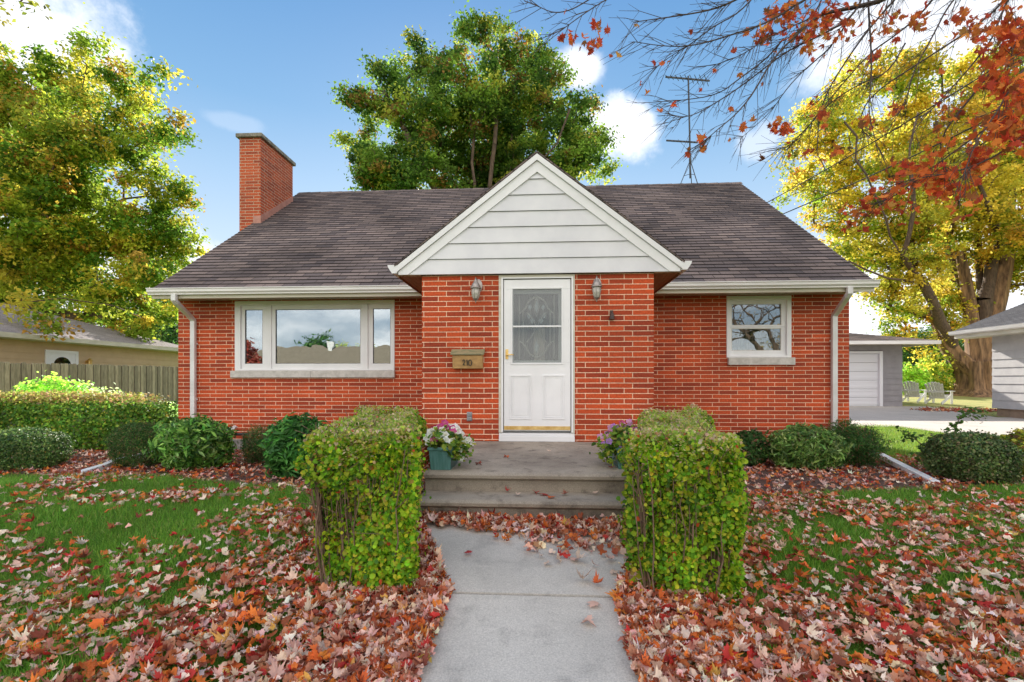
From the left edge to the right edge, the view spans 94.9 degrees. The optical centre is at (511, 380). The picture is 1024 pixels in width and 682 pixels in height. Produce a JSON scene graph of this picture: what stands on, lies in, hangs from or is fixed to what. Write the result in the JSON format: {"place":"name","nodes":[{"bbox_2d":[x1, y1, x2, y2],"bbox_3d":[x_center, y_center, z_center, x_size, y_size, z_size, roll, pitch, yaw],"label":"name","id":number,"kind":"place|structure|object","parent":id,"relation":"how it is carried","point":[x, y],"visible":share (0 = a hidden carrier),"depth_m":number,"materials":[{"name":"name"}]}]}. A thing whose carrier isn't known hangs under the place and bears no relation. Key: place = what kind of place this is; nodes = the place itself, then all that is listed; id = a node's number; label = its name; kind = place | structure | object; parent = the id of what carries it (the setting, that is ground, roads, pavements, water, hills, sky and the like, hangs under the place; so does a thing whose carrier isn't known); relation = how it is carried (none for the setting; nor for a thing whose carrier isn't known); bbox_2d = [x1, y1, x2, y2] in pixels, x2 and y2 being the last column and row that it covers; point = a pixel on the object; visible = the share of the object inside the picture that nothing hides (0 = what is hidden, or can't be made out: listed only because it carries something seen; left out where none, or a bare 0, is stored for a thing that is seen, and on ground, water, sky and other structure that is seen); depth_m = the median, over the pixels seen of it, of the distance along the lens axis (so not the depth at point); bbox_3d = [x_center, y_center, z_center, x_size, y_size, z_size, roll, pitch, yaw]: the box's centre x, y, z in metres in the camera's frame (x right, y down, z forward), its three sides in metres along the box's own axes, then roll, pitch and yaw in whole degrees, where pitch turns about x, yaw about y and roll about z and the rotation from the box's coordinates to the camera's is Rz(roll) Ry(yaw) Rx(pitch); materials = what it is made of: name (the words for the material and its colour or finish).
{"place":"outdoors","nodes":[
{"label":"outdoors","id":0,"kind":"place"},
{"bbox_2d":[0,407,1023,681],"bbox_3d":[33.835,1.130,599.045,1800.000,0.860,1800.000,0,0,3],"label":"ground","id":1,"kind":"structure","parent":0,"point":[820,589],"depth_m":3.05,"materials":[{"name":"plant"}]},
{"bbox_2d":[0,0,53,27],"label":"corner maple","id":2,"kind":"object","parent":1,"relation":"on","point":[31,2],"visible":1,"depth_m":7.54,"materials":[{"name":"yellow plant"}]},
{"bbox_2d":[12,371,94,413],"bbox_3d":[-9.738,0.506,9.948,1.927,1.476,1.152,0,0,3],"label":"garden bush","id":3,"kind":"object","parent":1,"relation":"on","point":[52,384],"visible":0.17,"depth_m":9.87,"materials":[{"name":"green plant"}]},
{"bbox_2d":[0,303,177,366],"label":"neighbor house","id":4,"kind":"structure","parent":1,"relation":"on","point":[96,344],"depth_m":17.61,"materials":[{"name":"beige paint"}]},
{"bbox_2d":[45,350,78,364],"bbox_3d":[-16.033,0.040,16.756,0.045,2.220,1.150,0,0,3],"label":"side door","id":5,"kind":"structure","parent":4,"relation":"in","point":[51,356],"depth_m":16.72,"materials":[{"name":"white paint"}]},
{"bbox_2d":[85,358,92,363],"bbox_3d":[-15.886,-0.725,17.674,0.235,0.250,0.190,0,0,3],"label":"porch lamp","id":6,"kind":"object","parent":4,"relation":"attached to","point":[89,360],"visible":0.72,"depth_m":17.63,"materials":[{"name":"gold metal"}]},
{"bbox_2d":[0,362,177,406],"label":"picket fence","id":7,"kind":"object","parent":1,"relation":"on","point":[160,381],"visible":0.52,"depth_m":15.94,"materials":[{"name":"brown wood"}]},
{"bbox_2d":[68,380,121,429],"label":"garden bush","id":8,"kind":"object","parent":1,"relation":"on","point":[94,388],"visible":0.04,"depth_m":10.07,"materials":[{"name":"green plant"}]},
{"bbox_2d":[0,2,215,342],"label":"maple tree","id":9,"kind":"object","parent":1,"relation":"on","point":[56,242],"visible":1,"depth_m":20.06,"materials":[{"name":"yellow plant"}]},
{"bbox_2d":[92,298,177,341],"bbox_3d":[-29.914,-3.535,37.779,7.825,8.702,4.670,0,0,3],"label":"garden bush","id":10,"kind":"object","parent":1,"relation":"on","point":[128,327],"depth_m":37.04,"materials":[{"name":"green plant"}]},
{"bbox_2d":[125,296,177,343],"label":"garden bush","id":11,"kind":"object","parent":1,"relation":"on","point":[172,336],"visible":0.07,"depth_m":30.44,"materials":[{"name":"green plant"}]},
{"bbox_2d":[158,401,177,421],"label":"garden bush","id":12,"kind":"object","parent":1,"relation":"on","point":[172,409],"visible":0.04,"depth_m":10.89,"materials":[{"name":"green plant"}]},
{"bbox_2d":[2,449,429,492],"bbox_3d":[-8.129,1.222,6.814,15.000,0.086,3.590,0,0,3],"label":"garden bed","id":13,"kind":"object","parent":1,"relation":"on","point":[228,477],"visible":0.02,"depth_m":6.17,"materials":[{"name":"brown soil"}]},
{"bbox_2d":[0,425,76,470],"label":"clipped boxwood","id":14,"kind":"object","parent":13,"relation":"on","point":[60,449],"visible":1,"depth_m":6.21,"materials":[{"name":"green plant"}]},
{"bbox_2d":[0,388,178,450],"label":"hedge","id":15,"kind":"object","parent":13,"relation":"on","point":[53,411],"visible":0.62,"depth_m":8.16,"materials":[{"name":"green plant"}]},
{"bbox_2d":[103,419,160,466],"bbox_3d":[-5.224,0.908,6.591,0.757,0.733,0.750,0,0,3],"label":"rounded yew","id":16,"kind":"object","parent":13,"relation":"on","point":[117,451],"visible":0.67,"depth_m":6.39,"materials":[{"name":"green plant"}]},
{"bbox_2d":[141,413,238,470],"bbox_3d":[-4.340,0.859,6.435,1.113,0.831,1.078,0,0,28],"label":"rhododendron","id":17,"kind":"object","parent":13,"relation":"on","point":[204,441],"visible":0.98,"depth_m":6.21,"materials":[{"name":"green plant"}]},
{"bbox_2d":[229,425,250,451],"bbox_3d":[-4.641,1.006,7.997,0.443,0.488,0.106,0,0,3],"label":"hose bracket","id":18,"kind":"object","parent":13,"relation":"on","point":[237,434],"visible":0.32,"depth_m":8.00,"materials":[{"name":"white plastic"}]},
{"bbox_2d":[238,423,272,464],"bbox_3d":[-3.647,0.939,6.847,0.606,0.672,0.616,0,0,-36],"label":"yew","id":19,"kind":"object","parent":13,"relation":"on","point":[250,447],"visible":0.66,"depth_m":6.72,"materials":[{"name":"green plant"}]},
{"bbox_2d":[256,411,328,478],"bbox_3d":[-2.696,0.833,5.873,0.798,0.886,0.888,0,0,3],"label":"laurel shrub","id":20,"kind":"object","parent":13,"relation":"on","point":[281,452],"visible":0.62,"depth_m":5.61,"materials":[{"name":"green plant"}]},
{"bbox_2d":[0,447,1023,496],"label":"bed leaves","id":21,"kind":"object","parent":13,"relation":"on","point":[842,474],"visible":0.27,"depth_m":5.93,"materials":[{"name":"brown plant"}]},
{"bbox_2d":[292,400,431,595],"bbox_3d":[-1.118,0.738,3.918,0.877,1.074,2.689,0,0,-10],"label":"front hedge","id":22,"kind":"object","parent":1,"relation":"on","point":[366,461],"visible":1,"depth_m":2.79,"materials":[{"name":"green plant"}]},
{"bbox_2d":[328,0,627,190],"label":"shade tree","id":23,"kind":"object","parent":1,"relation":"on","point":[499,115],"visible":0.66,"depth_m":23.76,"materials":[{"name":"green plant"}]},
{"bbox_2d":[76,132,939,485],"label":"brick house","id":24,"kind":"structure","parent":1,"relation":"on","point":[728,302],"depth_m":7.93,"materials":[{"name":"red brick"}]},
{"bbox_2d":[230,300,394,377],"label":"picture window","id":25,"kind":"structure","parent":24,"relation":"in","point":[270,342],"depth_m":8.45,"materials":[{"name":"white paint"}]},
{"bbox_2d":[450,349,484,368],"bbox_3d":[-0.577,-0.286,6.151,0.438,0.257,0.137,0,0,3],"label":"mailbox","id":26,"kind":"object","parent":24,"relation":"attached to","point":[467,358],"visible":1,"depth_m":6.11,"materials":[{"name":"gold"}]},
{"bbox_2d":[467,412,471,420],"bbox_3d":[-0.563,0.474,6.205,0.070,0.120,0.031,0,0,3],"label":"outdoor outlet","id":27,"kind":"object","parent":24,"relation":"attached to","point":[469,416],"visible":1,"depth_m":6.19,"materials":[{"name":"metal"}]},
{"bbox_2d":[470,277,481,302],"bbox_3d":[-0.470,-1.172,6.118,0.149,0.334,0.192,0,0,3],"label":"wall lantern","id":28,"kind":"object","parent":24,"relation":"attached to","point":[476,287],"depth_m":6.06,"materials":[{"name":"grey metal"}]},
{"bbox_2d":[499,274,574,441],"bbox_3d":[0.327,-0.295,6.231,0.997,2.187,0.246,0,0,3],"label":"front door","id":29,"kind":"structure","parent":24,"relation":"in","point":[537,312],"depth_m":6.17,"materials":[{"name":"white paint"}]},
{"bbox_2d":[591,276,601,301],"bbox_3d":[1.084,-1.172,6.030,0.149,0.334,0.192,0,0,3],"label":"wall lantern","id":30,"kind":"object","parent":24,"relation":"attached to","point":[596,286],"depth_m":5.97,"materials":[{"name":"grey metal"}]},
{"bbox_2d":[609,310,614,319],"bbox_3d":[1.292,-0.855,6.077,0.084,0.121,0.084,0,0,3],"label":"wall bell","id":31,"kind":"object","parent":24,"relation":"attached to","point":[611,317],"depth_m":6.06,"materials":[{"name":"metal"}]},
{"bbox_2d":[665,74,709,184],"bbox_3d":[4.642,-6.451,12.229,1.406,3.015,0.524,0,0,-12],"label":"tv antenna","id":32,"kind":"object","parent":24,"relation":"on","point":[687,78],"visible":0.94,"depth_m":12.24,"materials":[{"name":"metal"}]},
{"bbox_2d":[726,295,794,364],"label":"double hung window","id":33,"kind":"structure","parent":24,"relation":"in","point":[754,335],"depth_m":7.96,"materials":[{"name":"white paint"}]},
{"bbox_2d":[0,470,1023,681],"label":"fallen leaves","id":34,"kind":"object","parent":1,"relation":"on","point":[214,637],"depth_m":2.54,"materials":[{"name":"brown plant"}]},
{"bbox_2d":[233,516,846,681],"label":"leaf drift","id":35,"kind":"object","parent":1,"relation":"on","point":[435,603],"visible":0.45,"depth_m":2.28,"materials":[{"name":"brown plant"}]},
{"bbox_2d":[418,441,662,520],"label":"entry steps","id":36,"kind":"structure","parent":1,"relation":"on","point":[578,472],"depth_m":4.09,"materials":[{"name":"concrete"}]},
{"bbox_2d":[423,419,476,469],"bbox_3d":[-0.581,0.583,4.337,0.541,0.435,0.614,0,0,3],"label":"flower box","id":37,"kind":"object","parent":36,"relation":"on","point":[445,448],"visible":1,"depth_m":4.21,"materials":[{"name":"teal plastic"}]},
{"bbox_2d":[589,419,637,468],"bbox_3d":[1.014,0.578,4.371,0.491,0.444,0.655,0,0,28],"label":"flower box","id":38,"kind":"object","parent":36,"relation":"on","point":[614,439],"visible":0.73,"depth_m":4.31,"materials":[{"name":"green plant"}]},
{"bbox_2d":[612,403,759,603],"bbox_3d":[1.307,0.732,3.768,0.929,1.104,2.662,0,0,19],"label":"front hedge","id":39,"kind":"object","parent":1,"relation":"on","point":[686,465],"visible":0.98,"depth_m":2.67,"materials":[{"name":"green plant"}]},
{"bbox_2d":[503,0,1023,234],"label":"red maple","id":40,"kind":"object","parent":1,"relation":"on","point":[1010,127],"visible":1,"depth_m":4.43,"materials":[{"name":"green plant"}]},
{"bbox_2d":[743,459,1022,497],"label":"garden bed","id":41,"kind":"object","parent":1,"relation":"on","point":[762,482],"visible":0.02,"depth_m":5.66,"materials":[{"name":"brown soil"}]},
{"bbox_2d":[731,428,772,466],"bbox_3d":[3.433,0.977,6.763,0.579,0.599,0.552,0,0,3],"label":"thin yew","id":42,"kind":"object","parent":41,"relation":"on","point":[753,441],"visible":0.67,"depth_m":6.56,"materials":[{"name":"green plant"}]},
{"bbox_2d":[760,422,854,469],"bbox_3d":[4.066,0.920,6.528,1.172,0.711,0.951,0,0,3],"label":"rhododendron","id":43,"kind":"object","parent":41,"relation":"on","point":[823,449],"visible":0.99,"depth_m":6.29,"materials":[{"name":"green plant"}]},
{"bbox_2d":[823,416,894,467],"bbox_3d":[4.826,0.887,6.713,1.017,0.778,0.925,0,0,3],"label":"spreading yew","id":44,"kind":"object","parent":41,"relation":"on","point":[864,451],"visible":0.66,"depth_m":6.50,"materials":[{"name":"green plant"}]},
{"bbox_2d":[895,425,928,467],"bbox_3d":[5.710,0.947,6.607,0.464,0.628,0.470,0,0,-39],"label":"sapling","id":45,"kind":"object","parent":41,"relation":"on","point":[909,435],"visible":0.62,"depth_m":6.59,"materials":[{"name":"green plant"}]},
{"bbox_2d":[941,406,992,441],"bbox_3d":[6.164,0.797,6.014,1.167,0.936,0.434,0,0,3],"label":"sapling","id":46,"kind":"object","parent":41,"relation":"on","point":[955,424],"visible":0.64,"depth_m":6.06,"materials":[{"name":"green plant"}]},
{"bbox_2d":[916,429,1023,482],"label":"clipped boxwood","id":47,"kind":"object","parent":41,"relation":"on","point":[995,457],"visible":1,"depth_m":5.46,"materials":[{"name":"green plant"}]},
{"bbox_2d":[998,427,1023,476],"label":"golden shrub","id":48,"kind":"object","parent":41,"relation":"on","point":[1016,438],"visible":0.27,"depth_m":5.76,"materials":[{"name":"yellow plant"}]},
{"bbox_2d":[849,333,940,405],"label":"garage","id":49,"kind":"structure","parent":1,"relation":"on","point":[875,370],"depth_m":19.64,"materials":[{"name":"grey"}]},
{"bbox_2d":[849,351,882,405],"bbox_3d":[13.351,-0.070,19.814,4.265,2.320,0.170,0,0,3],"label":"overhead door","id":50,"kind":"structure","parent":49,"relation":"in","point":[865,388],"depth_m":19.74,"materials":[{"name":"white metal"}]},
{"bbox_2d":[911,405,996,412],"bbox_3d":[16.863,1.048,17.675,4.138,0.232,2.213,0,0,3],"label":"leaf patch","id":51,"kind":"object","parent":1,"relation":"on","point":[949,409],"visible":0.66,"depth_m":17.29,"materials":[{"name":"brown plant"}]},
{"bbox_2d":[948,303,1023,418],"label":"sided house","id":52,"kind":"structure","parent":1,"relation":"on","point":[1004,330],"depth_m":14.78,"materials":[{"name":"white wood"}]},
{"bbox_2d":[0,0,1023,334],"label":"sky","id":53,"kind":"structure","parent":0,"point":[266,67],"materials":[{"name":"blue"}]},
{"bbox_2d":[426,521,627,597],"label":"path","id":54,"kind":"structure","parent":0,"point":[489,564],"depth_m":3.07,"materials":[{"name":"concrete"}]},
{"bbox_2d":[417,505,633,565],"bbox_3d":[0.188,1.111,3.428,2.079,0.209,0.818,0,0,3],"label":"leaf pile","id":55,"kind":"object","parent":54,"relation":"on","point":[609,526],"visible":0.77,"depth_m":3.59,"materials":[{"name":"brown plant"}]},
{"bbox_2d":[576,568,590,578],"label":"fallen leaf","id":56,"kind":"object","parent":54,"relation":"on","point":[582,577],"visible":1,"depth_m":2.85,"materials":[{"name":"brown plant"}]},
{"bbox_2d":[593,572,602,582],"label":"fallen leaf","id":57,"kind":"object","parent":54,"relation":"on","point":[595,579],"visible":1,"depth_m":2.81,"materials":[{"name":"orange plant"}]},
{"bbox_2d":[419,594,638,681],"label":"path","id":58,"kind":"structure","parent":0,"point":[496,638],"depth_m":2.30,"materials":[{"name":"concrete"}]},
{"bbox_2d":[581,615,594,625],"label":"fallen leaf","id":59,"kind":"object","parent":58,"relation":"on","point":[589,618],"visible":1,"depth_m":2.44,"materials":[{"name":"plant"}]},
{"bbox_2d":[587,600,599,606],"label":"fallen leaf","id":60,"kind":"object","parent":58,"relation":"on","point":[592,603],"visible":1,"depth_m":2.59,"materials":[{"name":"plant"}]},
{"bbox_2d":[768,71,988,201],"bbox_3d":[7.449,-5.074,7.090,0.022,1.397,9.449,0,0,-14],"label":"overhead cable","id":61,"kind":"object","parent":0,"point":[877,139],"visible":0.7,"depth_m":8.96,"materials":[{"name":"black plastic"}]},
{"bbox_2d":[783,107,1012,213],"bbox_3d":[7.450,-4.322,7.030,0.022,0.897,8.396,0,0,-16],"label":"overhead cable","id":62,"kind":"object","parent":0,"point":[879,171],"visible":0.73,"depth_m":8.98,"materials":[{"name":"black plastic"}]},
{"bbox_2d":[849,424,996,467],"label":"side grass","id":63,"kind":"structure","parent":0,"point":[898,444],"depth_m":9.80,"materials":[{"name":"green plant"}]},
{"bbox_2d":[849,406,1023,434],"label":"driveway","id":64,"kind":"structure","parent":0,"point":[908,416],"depth_m":14.05,"materials":[{"name":"concrete"}]},
{"bbox_2d":[902,392,991,406],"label":"lawn","id":65,"kind":"structure","parent":0,"point":[962,401],"depth_m":21.46,"materials":[{"name":"plant"}]},
{"bbox_2d":[766,35,1023,396],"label":"silver maple","id":66,"kind":"object","parent":65,"relation":"on","point":[997,267],"visible":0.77,"depth_m":25.16,"materials":[{"name":"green plant"}]},
{"bbox_2d":[902,381,926,402],"bbox_3d":[18.445,0.520,21.615,0.952,0.989,0.830,0,0,-32],"label":"adirondack chair","id":67,"kind":"object","parent":65,"relation":"on","point":[908,391],"visible":0.93,"depth_m":21.51,"materials":[{"name":"white wood"}]},
{"bbox_2d":[902,362,932,394],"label":"garden bush","id":68,"kind":"object","parent":65,"relation":"on","point":[921,378],"visible":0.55,"depth_m":25.95,"materials":[{"name":"green plant"}]},
{"bbox_2d":[914,358,938,393],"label":"garden bush","id":69,"kind":"object","parent":65,"relation":"on","point":[924,362],"visible":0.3,"depth_m":26.52,"materials":[{"name":"yellow plant"}]},
{"bbox_2d":[901,327,963,378],"bbox_3d":[27.289,-1.468,31.521,6.051,4.653,3.924,0,0,3],"label":"garden bush","id":70,"kind":"object","parent":65,"relation":"on","point":[906,354],"visible":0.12,"depth_m":30.50,"materials":[{"name":"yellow plant"}]},
{"bbox_2d":[908,315,964,360],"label":"garden bush","id":71,"kind":"object","parent":65,"relation":"on","point":[929,328],"depth_m":33.36,"materials":[{"name":"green plant"}]},
{"bbox_2d":[924,382,953,404],"bbox_3d":[18.786,0.555,20.722,0.952,0.989,0.830,0,0,-27],"label":"adirondack chair","id":72,"kind":"object","parent":65,"relation":"on","point":[937,392],"visible":0.98,"depth_m":20.60,"materials":[{"name":"white wood"}]},
{"bbox_2d":[927,359,955,393],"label":"garden bush","id":73,"kind":"object","parent":65,"relation":"on","point":[946,378],"visible":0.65,"depth_m":26.20,"materials":[{"name":"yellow plant"}]},
{"bbox_2d":[932,406,998,416],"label":"lawn","id":74,"kind":"structure","parent":0,"point":[994,413],"depth_m":17.06,"materials":[{"name":"plant"}]}
]}

